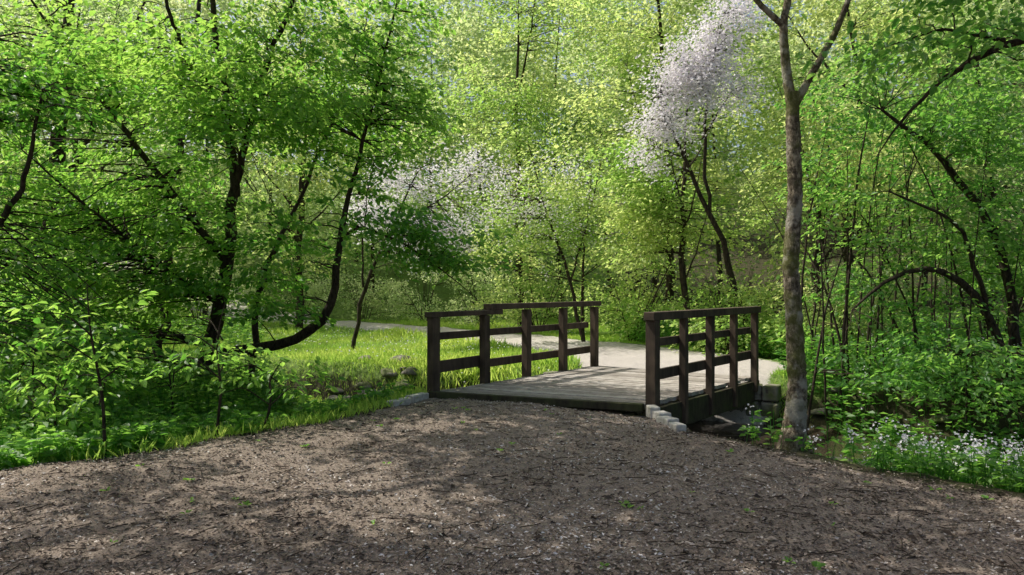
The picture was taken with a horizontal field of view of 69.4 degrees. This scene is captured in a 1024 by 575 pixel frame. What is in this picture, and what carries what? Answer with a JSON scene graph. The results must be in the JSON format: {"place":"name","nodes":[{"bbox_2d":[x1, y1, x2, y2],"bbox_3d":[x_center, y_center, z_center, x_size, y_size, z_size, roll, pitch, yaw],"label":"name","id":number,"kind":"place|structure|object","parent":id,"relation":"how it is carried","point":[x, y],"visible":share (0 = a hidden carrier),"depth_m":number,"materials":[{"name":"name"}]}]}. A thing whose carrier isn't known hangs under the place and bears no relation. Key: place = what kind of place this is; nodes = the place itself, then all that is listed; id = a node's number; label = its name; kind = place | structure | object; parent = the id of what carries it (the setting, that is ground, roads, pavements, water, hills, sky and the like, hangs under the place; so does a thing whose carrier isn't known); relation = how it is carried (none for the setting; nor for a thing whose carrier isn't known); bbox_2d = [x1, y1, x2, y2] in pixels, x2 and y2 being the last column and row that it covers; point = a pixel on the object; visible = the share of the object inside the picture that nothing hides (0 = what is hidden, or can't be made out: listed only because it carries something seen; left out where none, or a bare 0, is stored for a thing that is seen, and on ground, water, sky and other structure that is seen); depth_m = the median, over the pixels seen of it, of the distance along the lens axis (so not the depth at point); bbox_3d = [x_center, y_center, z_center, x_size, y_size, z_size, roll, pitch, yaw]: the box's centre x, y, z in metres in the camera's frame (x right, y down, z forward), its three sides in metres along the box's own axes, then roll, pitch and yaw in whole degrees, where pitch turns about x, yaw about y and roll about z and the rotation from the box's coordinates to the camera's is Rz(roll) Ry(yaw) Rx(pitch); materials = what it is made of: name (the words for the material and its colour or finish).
{"place":"outdoors","nodes":[
{"label":"outdoors","id":0,"kind":"place"},
{"bbox_2d":[0,243,1023,574],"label":"woodland path","id":1,"kind":"structure","parent":0,"point":[626,355],"depth_m":4.83,"materials":[{"name":"soil"}]},
{"bbox_2d":[447,139,628,341],"bbox_3d":[0.796,-1.040,18.549,4.874,5.502,2.532,0,0,0],"label":"hawthorn blossom tree","id":2,"kind":"object","parent":1,"relation":"on","point":[531,213],"visible":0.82,"depth_m":18.58,"materials":[{"name":"green plant"}]},
{"bbox_2d":[100,406,993,569],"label":"path seedlings","id":3,"kind":"object","parent":1,"relation":"on","point":[816,563],"visible":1,"depth_m":4.73,"materials":[{"name":"green plant"}]},
{"bbox_2d":[465,146,677,340],"bbox_3d":[1.579,-0.969,19.110,5.674,5.189,3.821,0,0,0],"label":"hawthorn tree","id":4,"kind":"object","parent":1,"relation":"on","point":[577,200],"visible":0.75,"depth_m":18.60,"materials":[{"name":"green plant"}]},
{"bbox_2d":[0,150,1023,497],"bbox_3d":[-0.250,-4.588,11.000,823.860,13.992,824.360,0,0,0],"label":"ground","id":5,"kind":"structure","parent":0,"point":[448,292],"depth_m":33.35,"materials":[{"name":"green plant"}]},
{"bbox_2d":[0,320,90,423],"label":"sapling tree","id":6,"kind":"object","parent":5,"relation":"on","point":[4,371],"visible":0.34,"depth_m":8.07,"materials":[{"name":"green plant"}]},
{"bbox_2d":[0,299,111,429],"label":"sapling tree","id":7,"kind":"object","parent":5,"relation":"on","point":[36,357],"visible":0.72,"depth_m":7.28,"materials":[{"name":"green plant"}]},
{"bbox_2d":[0,365,120,437],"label":"sapling tree","id":8,"kind":"object","parent":5,"relation":"on","point":[74,406],"visible":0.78,"depth_m":6.75,"materials":[{"name":"green plant"}]},
{"bbox_2d":[3,295,135,352],"bbox_3d":[-11.100,1.340,18.061,3.618,2.424,3.279,0,0,0],"label":"hawthorn shrub","id":9,"kind":"object","parent":5,"relation":"on","point":[93,316],"visible":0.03,"depth_m":18.52,"materials":[{"name":"green plant"}]},
{"bbox_2d":[0,283,157,457],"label":"sapling tree","id":10,"kind":"object","parent":5,"relation":"on","point":[93,358],"visible":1,"depth_m":6.33,"materials":[{"name":"green plant"}]},
{"bbox_2d":[0,4,171,394],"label":"hornbeam tree","id":11,"kind":"object","parent":5,"relation":"on","point":[19,85],"visible":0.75,"depth_m":8.46,"materials":[{"name":"green plant"}]},
{"bbox_2d":[0,0,194,304],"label":"maple tree","id":12,"kind":"object","parent":5,"relation":"on","point":[106,19],"visible":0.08,"depth_m":22.04,"materials":[{"name":"green plant"}]},
{"bbox_2d":[0,280,268,347],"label":"nettle plant","id":13,"kind":"object","parent":5,"relation":"on","point":[245,332],"visible":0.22,"depth_m":20.74,"materials":[{"name":"green plant"}]},
{"bbox_2d":[0,0,312,370],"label":"hornbeam tree","id":14,"kind":"object","parent":5,"relation":"on","point":[181,143],"visible":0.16,"depth_m":14.54,"materials":[{"name":"green plant"}]},
{"bbox_2d":[115,332,240,414],"bbox_3d":[-3.875,1.212,8.715,1.367,1.390,1.100,0,0,0],"label":"sapling tree","id":15,"kind":"object","parent":5,"relation":"on","point":[171,386],"visible":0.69,"depth_m":8.59,"materials":[{"name":"green plant"}]},
{"bbox_2d":[130,265,255,326],"bbox_3d":[-11.143,0.464,25.810,4.748,2.678,3.934,0,0,0],"label":"hawthorn shrub","id":16,"kind":"object","parent":5,"relation":"on","point":[209,302],"visible":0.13,"depth_m":25.95,"materials":[{"name":"green plant"}]},
{"bbox_2d":[0,348,415,469],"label":"undergrowth plant","id":17,"kind":"object","parent":5,"relation":"on","point":[22,443],"visible":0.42,"depth_m":8.03,"materials":[{"name":"green plant"}]},
{"bbox_2d":[146,302,289,436],"bbox_3d":[-2.819,0.816,7.116,1.086,1.353,1.288,0,0,16],"label":"sapling tree","id":18,"kind":"object","parent":5,"relation":"on","point":[233,356],"visible":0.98,"depth_m":7.09,"materials":[{"name":"green plant"}]},
{"bbox_2d":[0,0,527,411],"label":"beech tree","id":19,"kind":"object","parent":5,"relation":"on","point":[306,102],"visible":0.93,"depth_m":10.10,"materials":[{"name":"green plant"}]},
{"bbox_2d":[201,356,346,429],"bbox_3d":[-2.377,1.104,7.454,1.257,0.806,1.412,0,0,0],"label":"sapling tree","id":20,"kind":"object","parent":5,"relation":"on","point":[270,390],"visible":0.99,"depth_m":7.38,"materials":[{"name":"green plant"}]},
{"bbox_2d":[186,0,396,328],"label":"maple tree","id":21,"kind":"object","parent":5,"relation":"on","point":[302,207],"visible":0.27,"depth_m":25.65,"materials":[{"name":"green plant"}]},
{"bbox_2d":[244,258,352,317],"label":"hawthorn shrub","id":22,"kind":"object","parent":5,"relation":"on","point":[312,294],"visible":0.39,"depth_m":32.66,"materials":[{"name":"green plant"}]},
{"bbox_2d":[308,269,420,320],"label":"hawthorn shrub","id":23,"kind":"object","parent":5,"relation":"on","point":[371,293],"visible":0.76,"depth_m":31.94,"materials":[{"name":"green plant"}]},
{"bbox_2d":[240,324,572,383],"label":"daisy flowers","id":24,"kind":"object","parent":5,"relation":"on","point":[390,342],"visible":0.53,"depth_m":18.00,"materials":[{"name":"white plant"}]},
{"bbox_2d":[5,290,812,468],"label":"meadow grass","id":25,"kind":"structure","parent":5,"relation":"on","point":[383,357],"depth_m":15.34,"materials":[{"name":"green plant"}]},
{"bbox_2d":[373,256,482,321],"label":"hawthorn shrub","id":26,"kind":"object","parent":5,"relation":"on","point":[397,297],"visible":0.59,"depth_m":31.62,"materials":[{"name":"green plant"}]},
{"bbox_2d":[330,129,529,349],"bbox_3d":[-2.046,-1.016,17.642,4.937,5.452,2.506,0,0,14],"label":"cherry blossom tree","id":27,"kind":"object","parent":5,"relation":"on","point":[434,222],"visible":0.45,"depth_m":17.60,"materials":[{"name":"white plant"}]},
{"bbox_2d":[429,258,515,327],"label":"hawthorn shrub","id":28,"kind":"object","parent":5,"relation":"on","point":[484,289],"visible":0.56,"depth_m":27.22,"materials":[{"name":"green plant"}]},
{"bbox_2d":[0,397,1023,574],"bbox_3d":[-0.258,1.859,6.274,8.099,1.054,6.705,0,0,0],"label":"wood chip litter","id":29,"kind":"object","parent":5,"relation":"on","point":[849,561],"visible":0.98,"depth_m":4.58,"materials":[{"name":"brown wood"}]},
{"bbox_2d":[0,0,1023,320],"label":"distant forest","id":30,"kind":"object","parent":5,"relation":"on","point":[506,58],"visible":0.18,"depth_m":33.02,"materials":[{"name":"green plant"}]},
{"bbox_2d":[407,0,632,326],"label":"maple tree","id":31,"kind":"object","parent":5,"relation":"on","point":[517,137],"visible":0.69,"depth_m":24.30,"materials":[{"name":"green plant"}]},
{"bbox_2d":[467,254,589,333],"bbox_3d":[0.557,0.398,22.878,4.010,2.932,3.006,0,0,0],"label":"hawthorn shrub","id":32,"kind":"object","parent":5,"relation":"on","point":[552,312],"visible":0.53,"depth_m":22.86,"materials":[{"name":"green plant"}]},
{"bbox_2d":[387,392,685,431],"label":"kerb stones","id":33,"kind":"object","parent":5,"relation":"on","point":[663,417],"visible":0.62,"depth_m":8.35,"materials":[{"name":"grey stone"}]},
{"bbox_2d":[425,301,781,424],"bbox_3d":[1.543,1.369,10.776,4.012,2.258,4.298,0,0,29],"label":"wooden footbridge","id":34,"kind":"object","parent":5,"relation":"on","point":[594,386],"visible":0.54,"depth_m":10.37,"materials":[{"name":"brown wood"}]},
{"bbox_2d":[558,261,712,342],"bbox_3d":[3.488,0.515,20.088,4.476,2.388,3.515,0,0,0],"label":"hawthorn shrub","id":35,"kind":"object","parent":5,"relation":"on","point":[613,308],"visible":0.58,"depth_m":19.88,"materials":[{"name":"green plant"}]},
{"bbox_2d":[327,355,1013,487],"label":"stream rocks","id":36,"kind":"object","parent":5,"relation":"on","point":[389,373],"visible":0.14,"depth_m":13.73,"materials":[{"name":"grey stone"}]},
{"bbox_2d":[534,0,813,330],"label":"maple tree","id":37,"kind":"object","parent":5,"relation":"on","point":[657,36],"visible":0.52,"depth_m":20.34,"materials":[{"name":"green plant"}]},
{"bbox_2d":[581,93,785,333],"bbox_3d":[3.932,-1.663,16.880,4.718,6.590,2.794,0,0,0],"label":"field maple tree","id":38,"kind":"object","parent":5,"relation":"on","point":[647,210],"visible":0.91,"depth_m":16.91,"materials":[{"name":"green plant"}]},
{"bbox_2d":[609,0,779,349],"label":"hawthorn blossom tree","id":39,"kind":"object","parent":5,"relation":"on","point":[706,82],"visible":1,"depth_m":15.43,"materials":[{"name":"white plant"}]},
{"bbox_2d":[660,268,782,356],"bbox_3d":[4.422,0.611,15.621,2.688,2.037,2.665,0,0,0],"label":"hawthorn shrub","id":40,"kind":"object","parent":5,"relation":"on","point":[718,322],"visible":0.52,"depth_m":15.42,"materials":[{"name":"green plant"}]},
{"bbox_2d":[643,267,807,356],"bbox_3d":[5.232,0.711,17.214,3.300,2.347,2.964,0,0,-37],"label":"hawthorn shrub","id":41,"kind":"object","parent":5,"relation":"on","point":[710,303],"visible":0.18,"depth_m":17.03,"materials":[{"name":"green plant"}]},
{"bbox_2d":[753,0,850,453],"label":"alder tree","id":42,"kind":"object","parent":5,"relation":"on","point":[795,410],"visible":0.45,"depth_m":7.14,"materials":[{"name":"brown plant"}]},
{"bbox_2d":[747,301,879,358],"bbox_3d":[5.867,0.922,14.310,2.305,1.439,2.010,0,0,0],"label":"hawthorn shrub","id":43,"kind":"object","parent":5,"relation":"on","point":[781,322],"visible":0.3,"depth_m":14.20,"materials":[{"name":"green plant"}]},
{"bbox_2d":[608,306,1023,456],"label":"bank plant","id":44,"kind":"object","parent":5,"relation":"on","point":[764,351],"visible":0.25,"depth_m":11.13,"materials":[{"name":"green plant"}]},
{"bbox_2d":[720,46,932,347],"bbox_3d":[6.379,-1.469,15.243,4.233,6.692,3.684,0,0,0],"label":"willow tree","id":45,"kind":"object","parent":5,"relation":"on","point":[774,150],"visible":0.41,"depth_m":15.04,"materials":[{"name":"green plant"}]},
{"bbox_2d":[768,253,933,344],"bbox_3d":[7.232,0.555,15.344,3.071,2.539,3.179,0,0,-22],"label":"hawthorn shrub","id":46,"kind":"object","parent":5,"relation":"on","point":[892,292],"visible":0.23,"depth_m":15.25,"materials":[{"name":"green plant"}]},
{"bbox_2d":[715,0,1016,330],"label":"maple tree","id":47,"kind":"object","parent":5,"relation":"on","point":[826,14],"visible":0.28,"depth_m":18.11,"materials":[{"name":"green plant"}]},
{"bbox_2d":[735,19,1023,433],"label":"hazel thicket","id":48,"kind":"object","parent":5,"relation":"on","point":[956,126],"visible":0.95,"depth_m":10.48,"materials":[{"name":"green plant"}]},
{"bbox_2d":[737,403,1023,492],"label":"garlic mustard plant","id":49,"kind":"object","parent":5,"relation":"on","point":[969,469],"visible":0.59,"depth_m":5.88,"materials":[{"name":"green plant"}]},
{"bbox_2d":[794,0,1023,156],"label":"oak tree","id":50,"kind":"object","parent":5,"relation":"on","point":[1001,43],"visible":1,"depth_m":6.61,"materials":[{"name":"green plant"}]},
{"bbox_2d":[852,0,1023,336],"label":"maple tree","id":51,"kind":"object","parent":5,"relation":"on","point":[993,194],"visible":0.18,"depth_m":17.74,"materials":[{"name":"green plant"}]},
{"bbox_2d":[908,223,1023,362],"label":"hawthorn shrub","id":52,"kind":"object","parent":5,"relation":"on","point":[1005,306],"visible":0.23,"depth_m":14.69,"materials":[{"name":"green plant"}]},
{"bbox_2d":[0,0,1023,188],"label":"sky","id":53,"kind":"structure","parent":0,"point":[461,2],"materials":[{"name":"white"}]},
{"bbox_2d":[291,391,1023,470],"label":"stream water","id":54,"kind":"structure","parent":0,"point":[722,429],"depth_m":10.35,"materials":[{"name":"brown liquid"}]}
]}

